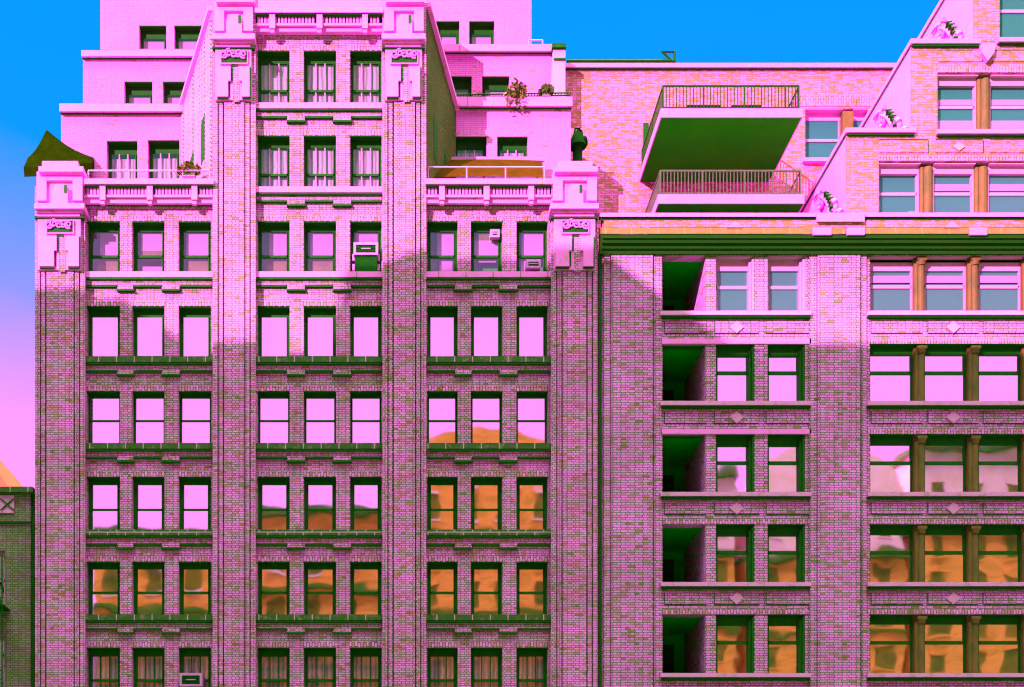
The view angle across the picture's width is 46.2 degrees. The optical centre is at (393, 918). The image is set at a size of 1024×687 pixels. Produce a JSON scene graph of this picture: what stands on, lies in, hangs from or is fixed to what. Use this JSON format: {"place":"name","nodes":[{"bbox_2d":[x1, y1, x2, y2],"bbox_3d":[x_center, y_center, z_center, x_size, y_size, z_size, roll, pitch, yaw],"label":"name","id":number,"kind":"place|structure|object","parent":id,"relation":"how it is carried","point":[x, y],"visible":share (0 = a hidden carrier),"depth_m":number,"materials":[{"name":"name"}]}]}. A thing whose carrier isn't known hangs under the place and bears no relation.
{"place":"outdoors","nodes":[
{"label":"outdoors","id":0,"kind":"place"},
{"bbox_2d":[0,487,34,686],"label":"building","id":1,"kind":"structure","parent":0,"point":[17,586],"depth_m":50.30,"materials":[{"name":"green brick"}]},
{"bbox_2d":[34,0,598,686],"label":"brick building","id":2,"kind":"structure","parent":0,"point":[280,442],"depth_m":50.35,"materials":[{"name":"pink brick"}]},
{"bbox_2d":[23,130,93,176],"bbox_3d":[-14.645,-32.701,52.127,2.920,3.575,3.095,0,0,-12],"label":"patio umbrella","id":3,"kind":"object","parent":2,"relation":"on","point":[50,147],"visible":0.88,"depth_m":51.37,"materials":[{"name":"green fabric"}]},
{"bbox_2d":[87,222,119,270],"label":"window","id":4,"kind":"structure","parent":2,"relation":"in","point":[104,237],"depth_m":50.75,"materials":[{"name":"pink glass"}]},
{"bbox_2d":[87,307,119,355],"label":"window","id":5,"kind":"structure","parent":2,"relation":"in","point":[104,322],"depth_m":50.67,"materials":[{"name":"pink glass"}]},
{"bbox_2d":[87,392,119,442],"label":"window","id":6,"kind":"structure","parent":2,"relation":"in","point":[104,407],"depth_m":50.67,"materials":[{"name":"glass"}]},
{"bbox_2d":[87,477,119,528],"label":"window","id":7,"kind":"structure","parent":2,"relation":"in","point":[104,492],"depth_m":50.67,"materials":[{"name":"glass"}]},
{"bbox_2d":[87,562,119,613],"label":"window","id":8,"kind":"structure","parent":2,"relation":"in","point":[104,577],"depth_m":50.67,"materials":[{"name":"orange glass"}]},
{"bbox_2d":[87,648,119,686],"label":"window","id":9,"kind":"structure","parent":2,"relation":"in","point":[104,663],"depth_m":50.75,"materials":[{"name":"pink glass"}]},
{"bbox_2d":[107,141,136,178],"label":"window","id":10,"kind":"structure","parent":2,"relation":"in","point":[122,155],"depth_m":53.31,"materials":[{"name":"glass"}]},
{"bbox_2d":[124,82,151,103],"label":"window","id":11,"kind":"structure","parent":2,"relation":"in","point":[136,92],"depth_m":55.81,"materials":[{"name":"green glass"}]},
{"bbox_2d":[132,222,164,270],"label":"window","id":12,"kind":"structure","parent":2,"relation":"in","point":[149,237],"depth_m":50.75,"materials":[{"name":"pink glass"}]},
{"bbox_2d":[132,307,164,355],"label":"window","id":13,"kind":"structure","parent":2,"relation":"in","point":[149,322],"depth_m":50.67,"materials":[{"name":"pink glass"}]},
{"bbox_2d":[132,392,164,442],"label":"window","id":14,"kind":"structure","parent":2,"relation":"in","point":[149,407],"depth_m":50.67,"materials":[{"name":"pink glass"}]},
{"bbox_2d":[132,477,164,528],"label":"window","id":15,"kind":"structure","parent":2,"relation":"in","point":[149,492],"depth_m":50.67,"materials":[{"name":"glass"}]},
{"bbox_2d":[132,562,164,613],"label":"window","id":16,"kind":"structure","parent":2,"relation":"in","point":[149,577],"depth_m":50.67,"materials":[{"name":"orange glass"}]},
{"bbox_2d":[132,648,164,686],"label":"window","id":17,"kind":"structure","parent":2,"relation":"in","point":[149,663],"depth_m":50.69,"materials":[{"name":"pink glass"}]},
{"bbox_2d":[139,26,165,48],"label":"window","id":18,"kind":"structure","parent":2,"relation":"in","point":[152,37],"depth_m":58.32,"materials":[{"name":"green glass"}]},
{"bbox_2d":[148,140,178,178],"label":"window","id":19,"kind":"structure","parent":2,"relation":"in","point":[163,154],"depth_m":53.31,"materials":[{"name":"glass"}]},
{"bbox_2d":[163,82,184,103],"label":"window","id":20,"kind":"structure","parent":2,"relation":"in","point":[172,90],"depth_m":55.81,"materials":[{"name":"green glass"}]},
{"bbox_2d":[174,26,201,48],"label":"window","id":21,"kind":"structure","parent":2,"relation":"in","point":[186,37],"depth_m":58.32,"materials":[{"name":"green glass"}]},
{"bbox_2d":[179,673,203,686],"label":"air conditioner","id":22,"kind":"object","parent":2,"relation":"attached to","point":[191,679],"visible":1,"depth_m":50.05,"materials":[{"name":"metal"}]},
{"bbox_2d":[179,222,210,270],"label":"window","id":23,"kind":"structure","parent":2,"relation":"in","point":[195,237],"depth_m":50.75,"materials":[{"name":"pink glass"}]},
{"bbox_2d":[179,307,210,355],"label":"window","id":24,"kind":"structure","parent":2,"relation":"in","point":[195,322],"depth_m":50.67,"materials":[{"name":"pink glass"}]},
{"bbox_2d":[179,392,210,442],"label":"window","id":25,"kind":"structure","parent":2,"relation":"in","point":[195,407],"depth_m":50.67,"materials":[{"name":"pink glass"}]},
{"bbox_2d":[179,477,210,528],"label":"window","id":26,"kind":"structure","parent":2,"relation":"in","point":[195,492],"depth_m":50.67,"materials":[{"name":"glass"}]},
{"bbox_2d":[179,562,210,613],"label":"window","id":27,"kind":"structure","parent":2,"relation":"in","point":[195,577],"depth_m":50.67,"materials":[{"name":"orange glass"}]},
{"bbox_2d":[179,648,210,686],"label":"window","id":28,"kind":"structure","parent":2,"relation":"in","point":[192,660],"depth_m":50.67,"materials":[{"name":"glass"}]},
{"bbox_2d":[257,222,289,270],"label":"window","id":29,"kind":"structure","parent":2,"relation":"in","point":[273,237],"depth_m":50.75,"materials":[{"name":"pink glass"}]},
{"bbox_2d":[257,307,289,355],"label":"window","id":30,"kind":"structure","parent":2,"relation":"in","point":[273,322],"depth_m":50.67,"materials":[{"name":"pink glass"}]},
{"bbox_2d":[257,392,289,442],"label":"window","id":31,"kind":"structure","parent":2,"relation":"in","point":[273,407],"depth_m":50.67,"materials":[{"name":"pink glass"}]},
{"bbox_2d":[257,477,289,528],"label":"window","id":32,"kind":"structure","parent":2,"relation":"in","point":[273,492],"depth_m":50.67,"materials":[{"name":"glass"}]},
{"bbox_2d":[257,562,289,613],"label":"window","id":33,"kind":"structure","parent":2,"relation":"in","point":[273,577],"depth_m":50.67,"materials":[{"name":"orange glass"}]},
{"bbox_2d":[257,648,289,686],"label":"window","id":34,"kind":"structure","parent":2,"relation":"in","point":[273,663],"depth_m":50.69,"materials":[{"name":"glass"}]},
{"bbox_2d":[257,51,289,101],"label":"window","id":35,"kind":"structure","parent":2,"relation":"in","point":[273,66],"depth_m":50.69,"materials":[{"name":"glass"}]},
{"bbox_2d":[257,136,289,185],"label":"window","id":36,"kind":"structure","parent":2,"relation":"in","point":[273,151],"depth_m":50.72,"materials":[{"name":"glass"}]},
{"bbox_2d":[304,222,335,270],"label":"window","id":37,"kind":"structure","parent":2,"relation":"in","point":[319,237],"depth_m":50.75,"materials":[{"name":"pink glass"}]},
{"bbox_2d":[304,307,335,355],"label":"window","id":38,"kind":"structure","parent":2,"relation":"in","point":[319,322],"depth_m":50.67,"materials":[{"name":"pink glass"}]},
{"bbox_2d":[304,392,335,442],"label":"window","id":39,"kind":"structure","parent":2,"relation":"in","point":[319,407],"depth_m":50.67,"materials":[{"name":"pink glass"}]},
{"bbox_2d":[304,477,335,528],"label":"window","id":40,"kind":"structure","parent":2,"relation":"in","point":[319,492],"depth_m":50.67,"materials":[{"name":"glass"}]},
{"bbox_2d":[304,562,335,613],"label":"window","id":41,"kind":"structure","parent":2,"relation":"in","point":[319,577],"depth_m":50.67,"materials":[{"name":"orange glass"}]},
{"bbox_2d":[304,648,335,686],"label":"window","id":42,"kind":"structure","parent":2,"relation":"in","point":[319,663],"depth_m":50.69,"materials":[{"name":"glass"}]},
{"bbox_2d":[304,51,335,101],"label":"window","id":43,"kind":"structure","parent":2,"relation":"in","point":[319,66],"depth_m":50.70,"materials":[{"name":"green paint"}]},
{"bbox_2d":[304,136,335,185],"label":"window","id":44,"kind":"structure","parent":2,"relation":"in","point":[319,151],"depth_m":50.70,"materials":[{"name":"green paint"}]},
{"bbox_2d":[350,222,381,270],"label":"window","id":45,"kind":"structure","parent":2,"relation":"in","point":[359,231],"depth_m":50.67,"materials":[{"name":"glass"}]},
{"bbox_2d":[350,307,381,355],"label":"window","id":46,"kind":"structure","parent":2,"relation":"in","point":[365,322],"depth_m":50.67,"materials":[{"name":"glass"}]},
{"bbox_2d":[350,392,381,442],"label":"window","id":47,"kind":"structure","parent":2,"relation":"in","point":[365,407],"depth_m":50.67,"materials":[{"name":"pink glass"}]},
{"bbox_2d":[350,477,381,528],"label":"window","id":48,"kind":"structure","parent":2,"relation":"in","point":[365,492],"depth_m":50.67,"materials":[{"name":"glass"}]},
{"bbox_2d":[350,562,381,613],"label":"window","id":49,"kind":"structure","parent":2,"relation":"in","point":[365,577],"depth_m":50.67,"materials":[{"name":"orange glass"}]},
{"bbox_2d":[350,648,381,686],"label":"window","id":50,"kind":"structure","parent":2,"relation":"in","point":[365,663],"depth_m":50.67,"materials":[{"name":"glass"}]},
{"bbox_2d":[350,51,381,101],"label":"window","id":51,"kind":"structure","parent":2,"relation":"in","point":[365,66],"depth_m":50.67,"materials":[{"name":"green paint"}]},
{"bbox_2d":[350,136,381,185],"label":"window","id":52,"kind":"structure","parent":2,"relation":"in","point":[365,151],"depth_m":50.67,"materials":[{"name":"glass"}]},
{"bbox_2d":[352,242,379,270],"bbox_3d":[-1.174,-27.889,50.389,1.162,1.197,0.562,0,0,0],"label":"air conditioner","id":53,"kind":"object","parent":2,"relation":"on","point":[365,256],"visible":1,"depth_m":50.18,"materials":[{"name":"metal"}]},
{"bbox_2d":[427,222,457,270],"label":"window","id":54,"kind":"structure","parent":2,"relation":"in","point":[441,236],"depth_m":50.75,"materials":[{"name":"pink glass"}]},
{"bbox_2d":[427,307,457,355],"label":"window","id":55,"kind":"structure","parent":2,"relation":"in","point":[441,321],"depth_m":50.67,"materials":[{"name":"glass"}]},
{"bbox_2d":[427,392,457,442],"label":"window","id":56,"kind":"structure","parent":2,"relation":"in","point":[441,406],"depth_m":50.67,"materials":[{"name":"pink glass"}]},
{"bbox_2d":[427,477,457,528],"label":"window","id":57,"kind":"structure","parent":2,"relation":"in","point":[441,491],"depth_m":50.67,"materials":[{"name":"glass"}]},
{"bbox_2d":[427,562,457,613],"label":"window","id":58,"kind":"structure","parent":2,"relation":"in","point":[441,576],"depth_m":50.67,"materials":[{"name":"orange glass"}]},
{"bbox_2d":[427,648,457,686],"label":"window","id":59,"kind":"structure","parent":2,"relation":"in","point":[441,662],"depth_m":50.67,"materials":[{"name":"green glass"}]},
{"bbox_2d":[436,21,458,43],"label":"window","id":60,"kind":"structure","parent":2,"relation":"in","point":[448,30],"depth_m":58.32,"materials":[{"name":"green glass"}]},
{"bbox_2d":[456,137,486,156],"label":"window","id":61,"kind":"structure","parent":2,"relation":"in","point":[465,146],"depth_m":53.31,"materials":[{"name":"green glass"}]},
{"bbox_2d":[469,21,493,43],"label":"window","id":62,"kind":"structure","parent":2,"relation":"in","point":[480,32],"depth_m":58.32,"materials":[{"name":"green glass"}]},
{"bbox_2d":[471,222,501,270],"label":"window","id":63,"kind":"structure","parent":2,"relation":"in","point":[486,254],"depth_m":50.75,"materials":[{"name":"pink glass"}]},
{"bbox_2d":[471,307,501,355],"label":"window","id":64,"kind":"structure","parent":2,"relation":"in","point":[486,322],"depth_m":50.67,"materials":[{"name":"glass"}]},
{"bbox_2d":[471,392,501,442],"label":"window","id":65,"kind":"structure","parent":2,"relation":"in","point":[486,407],"depth_m":50.67,"materials":[{"name":"pink glass"}]},
{"bbox_2d":[471,477,501,528],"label":"window","id":66,"kind":"structure","parent":2,"relation":"in","point":[486,492],"depth_m":50.67,"materials":[{"name":"glass"}]},
{"bbox_2d":[471,562,501,613],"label":"window","id":67,"kind":"structure","parent":2,"relation":"in","point":[486,577],"depth_m":50.67,"materials":[{"name":"orange glass"}]},
{"bbox_2d":[471,648,501,686],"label":"window","id":68,"kind":"structure","parent":2,"relation":"in","point":[486,663],"depth_m":50.69,"materials":[{"name":"green glass"}]},
{"bbox_2d":[434,157,543,178],"bbox_3d":[4.088,-32.275,51.750,5.108,2.722,1.700,0,0,0],"label":"canvas awning","id":69,"kind":"object","parent":2,"relation":"on","point":[495,161],"visible":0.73,"depth_m":51.56,"materials":[{"name":"fabric"}]},
{"bbox_2d":[482,77,508,95],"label":"window","id":70,"kind":"structure","parent":2,"relation":"in","point":[489,84],"depth_m":55.81,"materials":[{"name":"green glass"}]},
{"bbox_2d":[497,137,527,156],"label":"window","id":71,"kind":"structure","parent":2,"relation":"in","point":[506,146],"depth_m":53.31,"materials":[{"name":"green glass"}]},
{"bbox_2d":[503,77,527,111],"bbox_3d":[5.386,-36.566,52.763,1.128,1.338,0.686,0,0,0],"label":"terrace plant","id":72,"kind":"object","parent":2,"relation":"on","point":[520,91],"visible":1,"depth_m":52.68,"materials":[{"name":"orange plant"}]},
{"bbox_2d":[516,222,547,270],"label":"window","id":73,"kind":"structure","parent":2,"relation":"in","point":[531,237],"depth_m":50.68,"materials":[{"name":"pink glass"}]},
{"bbox_2d":[516,307,547,355],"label":"window","id":74,"kind":"structure","parent":2,"relation":"in","point":[531,322],"depth_m":50.67,"materials":[{"name":"glass"}]},
{"bbox_2d":[516,392,547,442],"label":"window","id":75,"kind":"structure","parent":2,"relation":"in","point":[531,407],"depth_m":50.67,"materials":[{"name":"pink glass"}]},
{"bbox_2d":[516,477,547,528],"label":"window","id":76,"kind":"structure","parent":2,"relation":"in","point":[531,492],"depth_m":50.67,"materials":[{"name":"glass"}]},
{"bbox_2d":[516,562,547,613],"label":"window","id":77,"kind":"structure","parent":2,"relation":"in","point":[531,577],"depth_m":50.67,"materials":[{"name":"orange glass"}]},
{"bbox_2d":[516,648,547,686],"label":"window","id":78,"kind":"structure","parent":2,"relation":"in","point":[531,663],"depth_m":50.67,"materials":[{"name":"green glass"}]},
{"bbox_2d":[571,127,587,160],"bbox_3d":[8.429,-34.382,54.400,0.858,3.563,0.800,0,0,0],"label":"vent cowl","id":79,"kind":"object","parent":2,"relation":"on","point":[579,142],"visible":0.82,"depth_m":54.20,"materials":[{"name":"green metal"}]},
{"bbox_2d":[0,0,939,488],"label":"sky","id":80,"kind":"structure","parent":0,"point":[42,42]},
{"bbox_2d":[565,51,895,250],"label":"building","id":81,"kind":"structure","parent":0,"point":[656,144],"depth_m":56.00,"materials":[{"name":"brick"}]},
{"bbox_2d":[805,109,842,157],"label":"window","id":82,"kind":"structure","parent":81,"relation":"in","point":[822,126],"depth_m":56.32,"materials":[{"name":"glass"}]},
{"bbox_2d":[598,0,1023,686],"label":"corner building","id":83,"kind":"structure","parent":0,"point":[810,444],"depth_m":50.12,"materials":[{"name":"pink brick"}]},
{"bbox_2d":[716,256,753,310],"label":"window","id":84,"kind":"structure","parent":83,"relation":"in","point":[731,271],"depth_m":50.43,"materials":[{"name":"blue glass"}]},
{"bbox_2d":[716,345,753,400],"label":"window","id":85,"kind":"structure","parent":83,"relation":"in","point":[731,360],"depth_m":50.43,"materials":[{"name":"glass"}]},
{"bbox_2d":[716,435,753,491],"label":"window","id":86,"kind":"structure","parent":83,"relation":"in","point":[731,450],"depth_m":50.43,"materials":[{"name":"pink glass"}]},
{"bbox_2d":[716,524,753,581],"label":"window","id":87,"kind":"structure","parent":83,"relation":"in","point":[731,539],"depth_m":50.43,"materials":[{"name":"glass"}]},
{"bbox_2d":[716,615,753,672],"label":"window","id":88,"kind":"structure","parent":83,"relation":"in","point":[731,630],"depth_m":50.43,"materials":[{"name":"orange glass"}]},
{"bbox_2d":[768,256,804,310],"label":"window","id":89,"kind":"structure","parent":83,"relation":"in","point":[782,270],"depth_m":50.43,"materials":[{"name":"blue glass"}]},
{"bbox_2d":[768,345,804,400],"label":"window","id":90,"kind":"structure","parent":83,"relation":"in","point":[782,359],"depth_m":50.43,"materials":[{"name":"glass"}]},
{"bbox_2d":[768,435,804,491],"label":"window","id":91,"kind":"structure","parent":83,"relation":"in","point":[782,449],"depth_m":50.43,"materials":[{"name":"glass"}]},
{"bbox_2d":[768,524,804,581],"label":"window","id":92,"kind":"structure","parent":83,"relation":"in","point":[782,538],"depth_m":50.43,"materials":[{"name":"glass"}]},
{"bbox_2d":[768,615,804,672],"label":"window","id":93,"kind":"structure","parent":83,"relation":"in","point":[782,629],"depth_m":50.43,"materials":[{"name":"orange glass"}]},
{"bbox_2d":[870,256,914,310],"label":"window","id":94,"kind":"structure","parent":83,"relation":"in","point":[883,296],"depth_m":50.43,"materials":[{"name":"blue glass"}]},
{"bbox_2d":[870,344,914,400],"bbox_3d":[21.025,-23.015,50.350,1.880,2.395,0.420,0,0,0],"label":"window","id":95,"kind":"structure","parent":83,"relation":"in","point":[890,364],"depth_m":50.43,"materials":[{"name":"glass"}]},
{"bbox_2d":[870,434,914,491],"bbox_3d":[21.025,-19.200,50.350,1.880,2.432,0.420,0,0,0],"label":"window","id":96,"kind":"structure","parent":83,"relation":"in","point":[890,454],"depth_m":50.43,"materials":[{"name":"pink glass"}]},
{"bbox_2d":[870,524,914,581],"bbox_3d":[21.025,-15.405,50.350,1.880,2.432,0.420,0,0,0],"label":"window","id":97,"kind":"structure","parent":83,"relation":"in","point":[890,544],"depth_m":50.43,"materials":[{"name":"orange glass"}]},
{"bbox_2d":[870,615,914,672],"bbox_3d":[21.025,-11.590,50.350,1.880,2.469,0.420,0,0,0],"label":"window","id":98,"kind":"structure","parent":83,"relation":"in","point":[890,635],"depth_m":50.43,"materials":[{"name":"orange glass"}]},
{"bbox_2d":[879,163,920,212],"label":"window","id":99,"kind":"structure","parent":83,"relation":"in","point":[898,182],"depth_m":50.72,"materials":[{"name":"blue glass"}]},
{"bbox_2d":[924,615,967,672],"bbox_3d":[23.309,-11.590,50.350,1.806,2.469,0.420,0,0,0],"label":"window","id":100,"kind":"structure","parent":83,"relation":"in","point":[945,635],"depth_m":50.43,"materials":[{"name":"orange glass"}]},
{"bbox_2d":[924,524,968,581],"bbox_3d":[23.309,-15.405,50.350,1.806,2.432,0.420,0,0,0],"label":"window","id":101,"kind":"structure","parent":83,"relation":"in","point":[945,544],"depth_m":50.43,"materials":[{"name":"orange glass"}]},
{"bbox_2d":[925,256,968,310],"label":"window","id":102,"kind":"structure","parent":83,"relation":"in","point":[938,296],"depth_m":50.43,"materials":[{"name":"blue glass"}]},
{"bbox_2d":[925,344,968,400],"bbox_3d":[23.309,-23.015,50.350,1.806,2.395,0.420,0,0,0],"label":"window","id":103,"kind":"structure","parent":83,"relation":"in","point":[945,364],"depth_m":50.43,"materials":[{"name":"glass"}]},
{"bbox_2d":[925,434,968,491],"bbox_3d":[23.309,-19.200,50.350,1.806,2.432,0.420,0,0,0],"label":"window","id":104,"kind":"structure","parent":83,"relation":"in","point":[945,454],"depth_m":50.43,"materials":[{"name":"pink glass"}]},
{"bbox_2d":[932,163,975,212],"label":"window","id":105,"kind":"structure","parent":83,"relation":"in","point":[953,183],"depth_m":50.72,"materials":[{"name":"blue glass"}]},
{"bbox_2d":[937,75,977,128],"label":"window","id":106,"kind":"structure","parent":83,"relation":"in","point":[956,94],"depth_m":50.70,"materials":[{"name":"glass"}]},
{"bbox_2d":[978,615,1022,672],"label":"window","id":107,"kind":"structure","parent":83,"relation":"in","point":[998,635],"depth_m":50.43,"materials":[{"name":"orange glass"}]},
{"bbox_2d":[978,256,1023,310],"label":"window","id":108,"kind":"structure","parent":83,"relation":"in","point":[991,296],"depth_m":50.43,"materials":[{"name":"blue glass"}]},
{"bbox_2d":[978,344,1023,400],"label":"window","id":109,"kind":"structure","parent":83,"relation":"in","point":[998,364],"depth_m":50.43,"materials":[{"name":"glass"}]},
{"bbox_2d":[978,434,1023,491],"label":"window","id":110,"kind":"structure","parent":83,"relation":"in","point":[998,454],"depth_m":50.43,"materials":[{"name":"pink glass"}]},
{"bbox_2d":[978,524,1023,581],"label":"window","id":111,"kind":"structure","parent":83,"relation":"in","point":[998,544],"depth_m":50.43,"materials":[{"name":"orange glass"}]},
{"bbox_2d":[987,163,1023,212],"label":"window","id":112,"kind":"structure","parent":83,"relation":"in","point":[1005,180],"depth_m":50.72,"materials":[{"name":"blue glass"}]},
{"bbox_2d":[989,75,1023,128],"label":"window","id":113,"kind":"structure","parent":83,"relation":"in","point":[1006,91],"depth_m":50.72,"materials":[{"name":"glass"}]},
{"bbox_2d":[994,0,1023,41],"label":"window","id":114,"kind":"structure","parent":83,"relation":"in","point":[1011,12],"depth_m":50.72,"materials":[{"name":"teal paint"}]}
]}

